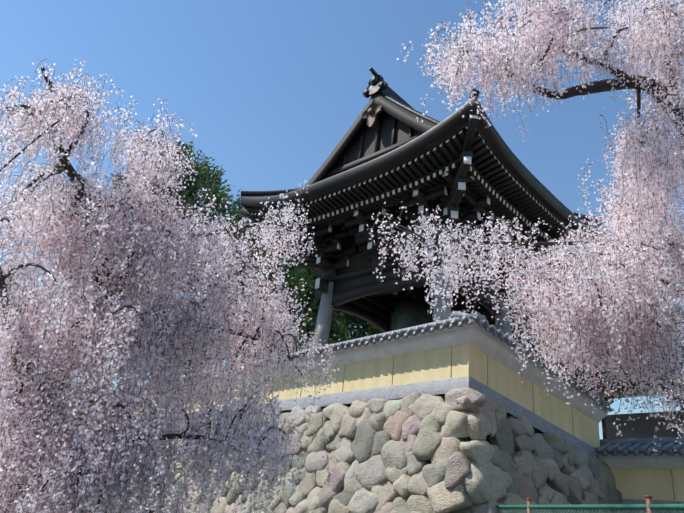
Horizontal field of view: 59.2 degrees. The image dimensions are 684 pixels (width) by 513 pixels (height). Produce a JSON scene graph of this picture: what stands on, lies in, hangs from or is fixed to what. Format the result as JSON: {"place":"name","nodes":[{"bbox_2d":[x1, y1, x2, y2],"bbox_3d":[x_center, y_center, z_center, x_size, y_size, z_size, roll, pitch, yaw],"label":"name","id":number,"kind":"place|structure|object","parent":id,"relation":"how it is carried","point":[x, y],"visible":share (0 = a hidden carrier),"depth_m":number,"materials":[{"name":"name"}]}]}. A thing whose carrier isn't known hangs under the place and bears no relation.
{"place":"outdoors","nodes":[
{"label":"outdoors","id":0,"kind":"place"},
{"bbox_2d":[31,136,383,373],"bbox_3d":[-4.114,1.728,23.527,16.452,11.653,7.472,4,-24,5],"label":"pine tree","id":1,"kind":"object","parent":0,"point":[340,329],"depth_m":21.95,"materials":[{"name":"green plant"}]},
{"bbox_2d":[0,0,683,438],"label":"sky","id":2,"kind":"structure","parent":0,"point":[269,89],"materials":[{"name":"blue"}]},
{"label":"temple terrace ground","id":3,"kind":"structure","parent":0,"visible":0},
{"bbox_2d":[64,311,683,512],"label":"plaster wall","id":4,"kind":"structure","parent":3,"relation":"on","point":[442,357],"depth_m":9.62,"materials":[{"name":"paint"}]},
{"bbox_2d":[240,110,597,347],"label":"bell tower","id":5,"kind":"structure","parent":3,"relation":"on","point":[463,171],"depth_m":12.14,"materials":[{"name":"black wood"}]},
{"bbox_2d":[240,67,601,233],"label":"temple roof","id":6,"kind":"structure","parent":5,"relation":"on","point":[386,128],"depth_m":12.94,"materials":[{"name":"black tile"}]},
{"bbox_2d":[580,372,683,438],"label":"building","id":7,"kind":"structure","parent":3,"relation":"on","point":[642,426],"depth_m":13.46,"materials":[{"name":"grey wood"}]},
{"label":"ground","id":8,"kind":"structure","parent":0,"visible":0},
{"bbox_2d":[0,59,340,512],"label":"cherry tree branches","id":9,"kind":"object","parent":8,"relation":"on","point":[72,176],"visible":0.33,"depth_m":6.22,"materials":[{"name":"pink plant"}]},
{"bbox_2d":[0,57,339,512],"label":"cherry blossoms","id":10,"kind":"object","parent":9,"relation":"attached to","point":[38,216],"visible":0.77,"depth_m":6.17,"materials":[{"name":"pink plant"}]},
{"bbox_2d":[11,396,469,512],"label":"stone wall","id":11,"kind":"structure","parent":8,"relation":"on","point":[467,510],"depth_m":8.13,"materials":[{"name":"grey stone"}]},
{"bbox_2d":[61,388,641,512],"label":"stone wall stones","id":12,"kind":"object","parent":8,"relation":"on","point":[382,452],"visible":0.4,"depth_m":8.74,"materials":[{"name":"grey stone"}]},
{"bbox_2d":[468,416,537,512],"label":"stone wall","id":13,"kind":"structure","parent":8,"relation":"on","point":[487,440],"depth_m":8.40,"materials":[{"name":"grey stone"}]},
{"bbox_2d":[371,0,683,453],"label":"cherry tree branches","id":14,"kind":"object","parent":8,"relation":"on","point":[598,86],"visible":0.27,"depth_m":6.52,"materials":[{"name":"pink plant"}]},
{"bbox_2d":[367,0,683,454],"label":"cherry blossoms","id":15,"kind":"object","parent":14,"relation":"attached to","point":[547,21],"visible":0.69,"depth_m":6.43,"materials":[{"name":"pink plant"}]},
{"bbox_2d":[465,283,683,407],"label":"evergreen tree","id":16,"kind":"object","parent":8,"relation":"on","point":[490,321],"depth_m":13.88,"materials":[{"name":"plant"}]},
{"bbox_2d":[496,495,683,512],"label":"chain link fence","id":17,"kind":"object","parent":8,"relation":"on","point":[649,506],"visible":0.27,"depth_m":5.58,"materials":[{"name":"green metal"}]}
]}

